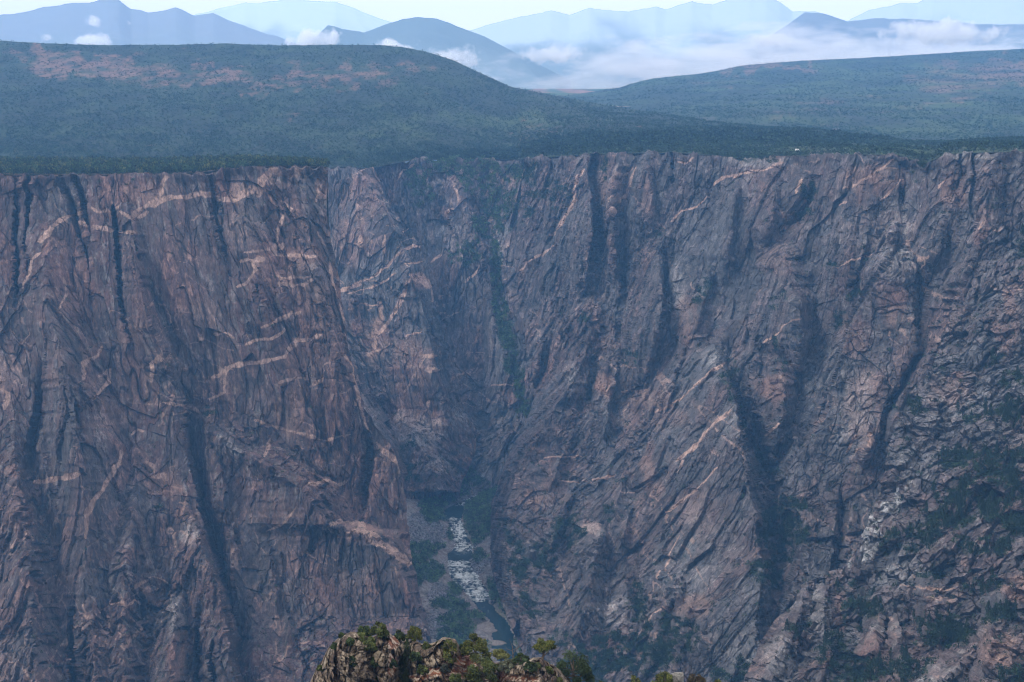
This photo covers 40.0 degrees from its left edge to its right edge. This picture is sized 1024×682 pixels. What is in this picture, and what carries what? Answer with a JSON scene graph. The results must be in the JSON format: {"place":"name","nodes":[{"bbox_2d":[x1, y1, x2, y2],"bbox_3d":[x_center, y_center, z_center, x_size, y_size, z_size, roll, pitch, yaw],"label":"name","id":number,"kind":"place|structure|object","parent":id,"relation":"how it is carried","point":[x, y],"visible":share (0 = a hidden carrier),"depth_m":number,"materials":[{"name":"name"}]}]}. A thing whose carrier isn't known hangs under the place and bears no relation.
{"place":"outdoors","nodes":[
{"label":"outdoors","id":0,"kind":"place"},
{"bbox_2d":[0,0,298,44],"bbox_3d":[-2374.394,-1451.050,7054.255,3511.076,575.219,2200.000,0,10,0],"label":"mountains","id":1,"kind":"structure","parent":0,"point":[108,22],"depth_m":7181.05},
{"bbox_2d":[4,165,328,224],"bbox_3d":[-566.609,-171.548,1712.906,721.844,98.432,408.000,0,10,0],"label":"rim plateau","id":2,"kind":"structure","parent":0,"point":[210,170],"depth_m":1567.22,"materials":[{"name":"green plant"}]},
{"bbox_2d":[0,152,329,174],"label":"rim woodland","id":3,"kind":"object","parent":2,"relation":"on","point":[87,165],"visible":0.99,"depth_m":1577.43,"materials":[{"name":"green plant"}]},
{"bbox_2d":[0,164,430,681],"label":"canyon wall","id":4,"kind":"structure","parent":0,"point":[208,302],"depth_m":1483.12,"materials":[{"name":"grey stone"}]},
{"bbox_2d":[1,175,429,681],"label":"cliff scrub","id":5,"kind":"object","parent":4,"relation":"on","point":[211,412],"visible":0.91,"depth_m":1451.74,"materials":[{"name":"green plant"}]},
{"bbox_2d":[194,0,390,44],"bbox_3d":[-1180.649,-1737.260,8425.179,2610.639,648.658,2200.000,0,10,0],"label":"mountains","id":6,"kind":"structure","parent":0,"point":[300,22],"depth_m":8605.75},
{"bbox_2d":[328,166,476,499],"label":"second canyon wall","id":7,"kind":"structure","parent":0,"point":[418,376],"depth_m":2117.45,"materials":[{"name":"grey stone"}]},
{"bbox_2d":[334,169,475,491],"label":"cliff scrub","id":8,"kind":"object","parent":7,"relation":"on","point":[410,465],"visible":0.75,"depth_m":2066.50,"materials":[{"name":"green plant"}]},
{"bbox_2d":[303,17,570,88],"bbox_3d":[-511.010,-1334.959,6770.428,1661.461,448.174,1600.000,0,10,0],"label":"mountains","id":9,"kind":"structure","parent":0,"point":[484,55],"depth_m":6705.46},
{"bbox_2d":[310,632,570,681],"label":"rocky knoll","id":10,"kind":"structure","parent":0,"point":[336,667],"depth_m":235.37,"materials":[{"name":"stone"}]},
{"bbox_2d":[316,665,322,671],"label":"shrub","id":11,"kind":"object","parent":10,"relation":"on","point":[319,668],"visible":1,"depth_m":239.69,"materials":[{"name":"green plant"}]},
{"bbox_2d":[330,642,336,649],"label":"juniper bush","id":12,"kind":"object","parent":10,"relation":"on","point":[333,645],"visible":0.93,"depth_m":235.16,"materials":[{"name":"green plant"}]},
{"bbox_2d":[338,632,344,637],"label":"shrub","id":13,"kind":"object","parent":10,"relation":"on","point":[341,634],"visible":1,"depth_m":236.72,"materials":[{"name":"green plant"}]},
{"bbox_2d":[346,637,354,645],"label":"shrub","id":14,"kind":"object","parent":10,"relation":"on","point":[350,641],"visible":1,"depth_m":232.79,"materials":[{"name":"green plant"}]},
{"bbox_2d":[349,656,357,666],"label":"shrub","id":15,"kind":"object","parent":10,"relation":"on","point":[352,658],"visible":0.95,"depth_m":230.59,"materials":[{"name":"green plant"}]},
{"bbox_2d":[357,625,370,636],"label":"juniper tree","id":16,"kind":"object","parent":10,"relation":"on","point":[363,629],"visible":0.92,"depth_m":237.64,"materials":[{"name":"green plant"}]},
{"bbox_2d":[357,632,377,650],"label":"juniper bush","id":17,"kind":"object","parent":10,"relation":"on","point":[371,640],"visible":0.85,"depth_m":235.08,"materials":[{"name":"green plant"}]},
{"bbox_2d":[369,657,381,667],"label":"juniper bush","id":18,"kind":"object","parent":10,"relation":"on","point":[372,662],"visible":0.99,"depth_m":234.00,"materials":[{"name":"green plant"}]},
{"bbox_2d":[368,621,388,637],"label":"juniper tree","id":19,"kind":"object","parent":10,"relation":"on","point":[380,631],"visible":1,"depth_m":236.27,"materials":[{"name":"green plant"}]},
{"bbox_2d":[389,658,398,667],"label":"shrub","id":20,"kind":"object","parent":10,"relation":"on","point":[394,662],"visible":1,"depth_m":235.73,"materials":[{"name":"green plant"}]},
{"bbox_2d":[394,629,404,641],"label":"juniper bush","id":21,"kind":"object","parent":10,"relation":"on","point":[400,635],"visible":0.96,"depth_m":244.43,"materials":[{"name":"green plant"}]},
{"bbox_2d":[398,638,411,680],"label":"fir tree","id":22,"kind":"object","parent":10,"relation":"on","point":[407,643],"visible":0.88,"depth_m":241.40,"materials":[{"name":"green plant"}]},
{"bbox_2d":[401,667,408,681],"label":"fir tree","id":23,"kind":"object","parent":10,"relation":"on","point":[404,677],"visible":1,"depth_m":241.66,"materials":[{"name":"green plant"}]},
{"bbox_2d":[404,625,422,640],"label":"juniper tree","id":24,"kind":"object","parent":10,"relation":"on","point":[411,632],"visible":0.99,"depth_m":244.21,"materials":[{"name":"green plant"}]},
{"bbox_2d":[409,651,421,661],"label":"juniper bush","id":25,"kind":"object","parent":10,"relation":"on","point":[414,656],"visible":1,"depth_m":236.48,"materials":[{"name":"green plant"}]},
{"bbox_2d":[416,664,428,674],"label":"shrub","id":26,"kind":"object","parent":10,"relation":"on","point":[421,669],"visible":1,"depth_m":235.24,"materials":[{"name":"green plant"}]},
{"bbox_2d":[422,641,431,649],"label":"juniper bush","id":27,"kind":"object","parent":10,"relation":"on","point":[425,645],"visible":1,"depth_m":237.95,"materials":[{"name":"green plant"}]},
{"bbox_2d":[439,663,450,672],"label":"shrub","id":28,"kind":"object","parent":10,"relation":"on","point":[444,668],"visible":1,"depth_m":232.34,"materials":[{"name":"green plant"}]},
{"bbox_2d":[441,638,457,664],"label":"juniper tree","id":29,"kind":"object","parent":10,"relation":"on","point":[446,648],"visible":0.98,"depth_m":234.94,"materials":[{"name":"green plant"}]},
{"bbox_2d":[449,673,462,681],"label":"juniper bush","id":30,"kind":"object","parent":10,"relation":"on","point":[453,677],"visible":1,"depth_m":231.88,"materials":[{"name":"green plant"}]},
{"bbox_2d":[460,633,491,659],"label":"juniper tree","id":31,"kind":"object","parent":10,"relation":"on","point":[476,644],"visible":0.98,"depth_m":238.28,"materials":[{"name":"green plant"}]},
{"bbox_2d":[463,653,497,681],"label":"juniper tree","id":32,"kind":"object","parent":10,"relation":"on","point":[476,672],"visible":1,"depth_m":233.47,"materials":[{"name":"green plant"}]},
{"bbox_2d":[492,663,500,671],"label":"shrub","id":33,"kind":"object","parent":10,"relation":"on","point":[496,666],"visible":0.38,"depth_m":241.99,"materials":[{"name":"green plant"}]},
{"bbox_2d":[492,648,509,661],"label":"juniper tree","id":34,"kind":"object","parent":10,"relation":"on","point":[500,654],"visible":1,"depth_m":247.47,"materials":[{"name":"green plant"}]},
{"bbox_2d":[498,659,516,672],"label":"shrub","id":35,"kind":"object","parent":10,"relation":"on","point":[507,665],"visible":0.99,"depth_m":238.33,"materials":[{"name":"green plant"}]},
{"bbox_2d":[506,639,518,657],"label":"dead tree","id":36,"kind":"object","parent":10,"relation":"on","point":[512,650],"visible":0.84,"depth_m":243.51,"materials":[{"name":"grey wood"}]},
{"bbox_2d":[512,652,529,664],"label":"juniper bush","id":37,"kind":"object","parent":10,"relation":"on","point":[521,658],"visible":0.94,"depth_m":237.72,"materials":[{"name":"green plant"}]},
{"bbox_2d":[523,660,537,671],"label":"juniper bush","id":38,"kind":"object","parent":10,"relation":"on","point":[532,666],"visible":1,"depth_m":232.14,"materials":[{"name":"green plant"}]},
{"bbox_2d":[533,637,556,658],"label":"juniper tree","id":39,"kind":"object","parent":10,"relation":"on","point":[542,645],"visible":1,"depth_m":237.96,"materials":[{"name":"green plant"}]},
{"bbox_2d":[545,665,553,673],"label":"juniper bush","id":40,"kind":"object","parent":10,"relation":"on","point":[549,669],"visible":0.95,"depth_m":237.87,"materials":[{"name":"green plant"}]},
{"bbox_2d":[554,675,562,681],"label":"shrub","id":41,"kind":"object","parent":10,"relation":"on","point":[559,679],"visible":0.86,"depth_m":238.49,"materials":[{"name":"green plant"}]},
{"bbox_2d":[556,649,595,681],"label":"juniper tree","id":42,"kind":"object","parent":10,"relation":"on","point":[581,664],"visible":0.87,"depth_m":245.05,"materials":[{"name":"green plant"}]},
{"bbox_2d":[360,156,558,494],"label":"side canyon head","id":43,"kind":"object","parent":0,"point":[482,380],"visible":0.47,"depth_m":2238.96},
{"bbox_2d":[401,154,532,487],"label":"gully scrub","id":44,"kind":"object","parent":43,"relation":"on","point":[497,211],"visible":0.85,"depth_m":2254.01,"materials":[{"name":"green plant"}]},
{"bbox_2d":[0,0,920,29],"label":"sky","id":45,"kind":"structure","parent":0,"point":[465,14],"materials":[{"name":"white"}]},
{"bbox_2d":[406,494,521,662],"bbox_3d":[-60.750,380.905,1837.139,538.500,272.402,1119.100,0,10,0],"label":"canyon floor","id":46,"kind":"structure","parent":0,"point":[485,629],"depth_m":1723.82,"materials":[{"name":"grey stone"}]},
{"bbox_2d":[407,487,490,638],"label":"talus","id":47,"kind":"structure","parent":46,"relation":"on","point":[428,533],"depth_m":1841.38,"materials":[{"name":"grey stone"}]},
{"bbox_2d":[410,484,521,652],"bbox_3d":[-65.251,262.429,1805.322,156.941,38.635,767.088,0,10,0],"label":"riverside brush","id":48,"kind":"object","parent":46,"relation":"on","point":[437,513],"visible":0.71,"depth_m":1771.30,"materials":[{"name":"green plant"}]},
{"bbox_2d":[444,495,517,660],"bbox_3d":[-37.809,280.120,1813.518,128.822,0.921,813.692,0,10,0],"label":"river","id":49,"kind":"structure","parent":0,"point":[454,513],"depth_m":1739.28,"materials":[{"name":"liquid"}]},
{"bbox_2d":[0,41,1023,168],"bbox_3d":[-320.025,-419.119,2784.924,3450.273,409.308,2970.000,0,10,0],"label":"hills","id":50,"kind":"structure","parent":0,"point":[78,57],"depth_m":2932.89,"materials":[{"name":"green plant"}]},
{"bbox_2d":[0,40,1023,167],"bbox_3d":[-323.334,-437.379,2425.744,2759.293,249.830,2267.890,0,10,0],"label":"hill scrub","id":51,"kind":"object","parent":50,"relation":"on","point":[658,137],"visible":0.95,"depth_m":2478.80,"materials":[{"name":"green plant"}]},
{"bbox_2d":[526,88,628,106],"bbox_3d":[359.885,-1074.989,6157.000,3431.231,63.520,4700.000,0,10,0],"label":"lake","id":52,"kind":"structure","parent":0,"point":[561,92],"depth_m":5794.22,"materials":[{"name":"liquid"}]},
{"bbox_2d":[469,0,1023,88],"bbox_3d":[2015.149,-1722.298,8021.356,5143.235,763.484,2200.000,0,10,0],"label":"mountains","id":53,"kind":"structure","parent":0,"point":[590,48],"depth_m":8028.16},
{"bbox_2d":[490,148,1023,681],"bbox_3d":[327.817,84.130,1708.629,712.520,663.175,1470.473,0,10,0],"label":"canyon wall","id":54,"kind":"structure","parent":0,"point":[590,242],"depth_m":1577.95,"materials":[{"name":"grey stone"}]},
{"bbox_2d":[490,153,1020,681],"bbox_3d":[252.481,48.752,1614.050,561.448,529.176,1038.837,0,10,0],"label":"cliff scrub","id":55,"kind":"object","parent":54,"relation":"on","point":[624,661],"visible":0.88,"depth_m":1445.53,"materials":[{"name":"green plant"}]},
{"bbox_2d":[559,49,1023,139],"bbox_3d":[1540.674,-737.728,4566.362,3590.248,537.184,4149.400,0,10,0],"label":"hill","id":56,"kind":"structure","parent":0,"point":[905,63],"depth_m":4074.23,"materials":[{"name":"plant"}]},
{"bbox_2d":[560,49,1023,140],"bbox_3d":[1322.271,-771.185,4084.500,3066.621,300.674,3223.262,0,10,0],"label":"hill scrub","id":57,"kind":"object","parent":56,"relation":"on","point":[748,105],"visible":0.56,"depth_m":3675.79,"materials":[{"name":"green plant"}]},
{"bbox_2d":[744,210,1023,681],"bbox_3d":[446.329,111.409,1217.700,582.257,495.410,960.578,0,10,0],"label":"slope","id":58,"kind":"structure","parent":0,"point":[928,436],"depth_m":1119.11,"materials":[{"name":"grey stone"}]},
{"bbox_2d":[784,618,788,630],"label":"pine tree","id":59,"kind":"object","parent":58,"relation":"on","point":[786,625],"visible":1,"depth_m":1091.46,"materials":[{"name":"green plant"}]},
{"bbox_2d":[820,648,825,660],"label":"pine tree","id":60,"kind":"object","parent":58,"relation":"on","point":[823,655],"visible":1,"depth_m":1037.46,"materials":[{"name":"green plant"}]},
{"bbox_2d":[823,632,827,644],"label":"pine tree","id":61,"kind":"object","parent":58,"relation":"on","point":[825,639],"visible":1,"depth_m":1050.31,"materials":[{"name":"green plant"}]},
{"bbox_2d":[867,664,872,680],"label":"pine tree","id":62,"kind":"object","parent":58,"relation":"on","point":[870,670],"visible":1,"depth_m":1009.27,"materials":[{"name":"green plant"}]},
{"bbox_2d":[873,595,877,607],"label":"pine tree","id":63,"kind":"object","parent":58,"relation":"on","point":[875,601],"visible":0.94,"depth_m":1084.06,"materials":[{"name":"green plant"}]},
{"bbox_2d":[877,596,882,611],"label":"pine tree","id":64,"kind":"object","parent":58,"relation":"on","point":[879,602],"visible":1,"depth_m":1068.53,"materials":[{"name":"green plant"}]},
{"bbox_2d":[878,658,883,671],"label":"pine tree","id":65,"kind":"object","parent":58,"relation":"on","point":[881,659],"visible":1,"depth_m":1016.54,"materials":[{"name":"green plant"}]},
{"bbox_2d":[741,218,1023,681],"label":"slope scrub","id":66,"kind":"object","parent":58,"relation":"on","point":[861,677],"visible":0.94,"depth_m":1081.41,"materials":[{"name":"green plant"}]},
{"bbox_2d":[895,658,899,671],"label":"pine tree","id":67,"kind":"object","parent":58,"relation":"on","point":[897,664],"visible":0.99,"depth_m":999.65,"materials":[{"name":"green plant"}]},
{"bbox_2d":[903,644,908,659],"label":"pine tree","id":68,"kind":"object","parent":58,"relation":"on","point":[907,652],"visible":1,"depth_m":994.73,"materials":[{"name":"green plant"}]},
{"bbox_2d":[914,661,919,678],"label":"pine tree","id":69,"kind":"object","parent":58,"relation":"on","point":[918,669],"visible":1,"depth_m":986.25,"materials":[{"name":"green plant"}]},
{"bbox_2d":[917,400,920,414],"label":"pine tree","id":70,"kind":"object","parent":58,"relation":"on","point":[918,407],"visible":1,"depth_m":1228.87,"materials":[{"name":"green plant"}]},
{"bbox_2d":[926,531,930,543],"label":"pine tree","id":71,"kind":"object","parent":58,"relation":"on","point":[928,537],"visible":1,"depth_m":1090.17,"materials":[{"name":"green plant"}]},
{"bbox_2d":[927,611,931,623],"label":"pine tree","id":72,"kind":"object","parent":58,"relation":"on","point":[929,615],"visible":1,"depth_m":1012.62,"materials":[{"name":"green plant"}]},
{"bbox_2d":[932,479,936,493],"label":"pine tree","id":73,"kind":"object","parent":58,"relation":"on","point":[934,483],"visible":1,"depth_m":1131.50,"materials":[{"name":"green plant"}]},
{"bbox_2d":[958,476,963,491],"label":"pine tree","id":74,"kind":"object","parent":58,"relation":"on","point":[960,483],"visible":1,"depth_m":1111.00,"materials":[{"name":"green plant"}]},
{"bbox_2d":[964,616,969,629],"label":"pine tree","id":75,"kind":"object","parent":58,"relation":"on","point":[967,625],"visible":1,"depth_m":983.00,"materials":[{"name":"green plant"}]},
{"bbox_2d":[985,600,991,611],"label":"pine tree","id":76,"kind":"object","parent":58,"relation":"on","point":[988,604],"visible":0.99,"depth_m":986.41,"materials":[{"name":"green plant"}]},
{"bbox_2d":[986,576,991,590],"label":"pine tree","id":77,"kind":"object","parent":58,"relation":"on","point":[989,585],"visible":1,"depth_m":1008.94,"materials":[{"name":"green plant"}]},
{"bbox_2d":[992,603,996,616],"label":"pine tree","id":78,"kind":"object","parent":58,"relation":"on","point":[993,612],"visible":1,"depth_m":966.88,"materials":[{"name":"green plant"}]},
{"bbox_2d":[994,538,1000,555],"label":"pine tree","id":79,"kind":"object","parent":58,"relation":"on","point":[997,545],"visible":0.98,"depth_m":1044.44,"materials":[{"name":"green plant"}]},
{"bbox_2d":[998,665,1004,680],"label":"pine tree","id":80,"kind":"object","parent":58,"relation":"on","point":[1001,674],"visible":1,"depth_m":903.24,"materials":[{"name":"green plant"}]},
{"bbox_2d":[1004,445,1008,459],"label":"pine tree","id":81,"kind":"object","parent":58,"relation":"on","point":[1006,450],"visible":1,"depth_m":1112.80,"materials":[{"name":"green plant"}]},
{"bbox_2d":[1003,599,1010,614],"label":"pine tree","id":82,"kind":"object","parent":58,"relation":"on","point":[1007,604],"visible":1,"depth_m":962.81,"materials":[{"name":"green plant"}]},
{"bbox_2d":[1005,492,1009,503],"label":"pine tree","id":83,"kind":"object","parent":58,"relation":"on","point":[1007,499],"visible":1,"depth_m":1064.76,"materials":[{"name":"green plant"}]},
{"bbox_2d":[1010,452,1014,463],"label":"pine tree","id":84,"kind":"object","parent":58,"relation":"on","point":[1012,459],"visible":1,"depth_m":1104.67,"materials":[{"name":"green plant"}]},
{"bbox_2d":[1012,598,1017,614],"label":"pine tree","id":85,"kind":"object","parent":58,"relation":"on","point":[1015,604],"visible":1,"depth_m":974.76,"materials":[{"name":"green plant"}]},
{"bbox_2d":[1014,523,1018,536],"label":"pine tree","id":86,"kind":"object","parent":58,"relation":"on","point":[1016,528],"visible":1,"depth_m":1046.71,"materials":[{"name":"green plant"}]},
{"bbox_2d":[757,12,1023,63],"bbox_3d":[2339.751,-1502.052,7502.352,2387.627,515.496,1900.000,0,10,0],"label":"mountains","id":87,"kind":"structure","parent":0,"point":[804,36],"depth_m":7508.83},
{"bbox_3d":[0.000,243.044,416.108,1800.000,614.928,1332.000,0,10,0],"label":"viewpoint slope","id":88,"kind":"structure","parent":0,"visible":0},
{"bbox_2d":[630,674,640,681],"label":"juniper tree","id":89,"kind":"object","parent":88,"relation":"on","point":[634,679],"visible":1,"depth_m":242.55,"materials":[{"name":"green plant"}]},
{"bbox_2d":[654,671,672,681],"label":"juniper tree","id":90,"kind":"object","parent":88,"relation":"on","point":[664,677],"visible":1,"depth_m":242.21,"materials":[{"name":"green plant"}]},
{"bbox_2d":[671,672,683,681],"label":"boulder","id":91,"kind":"object","parent":88,"relation":"on","point":[678,676],"visible":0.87,"depth_m":250.08,"materials":[{"name":"grey stone"}]},
{"bbox_2d":[687,673,705,681],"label":"juniper tree","id":92,"kind":"object","parent":88,"relation":"on","point":[698,678],"visible":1,"depth_m":242.33,"materials":[{"name":"green plant"}]}
]}

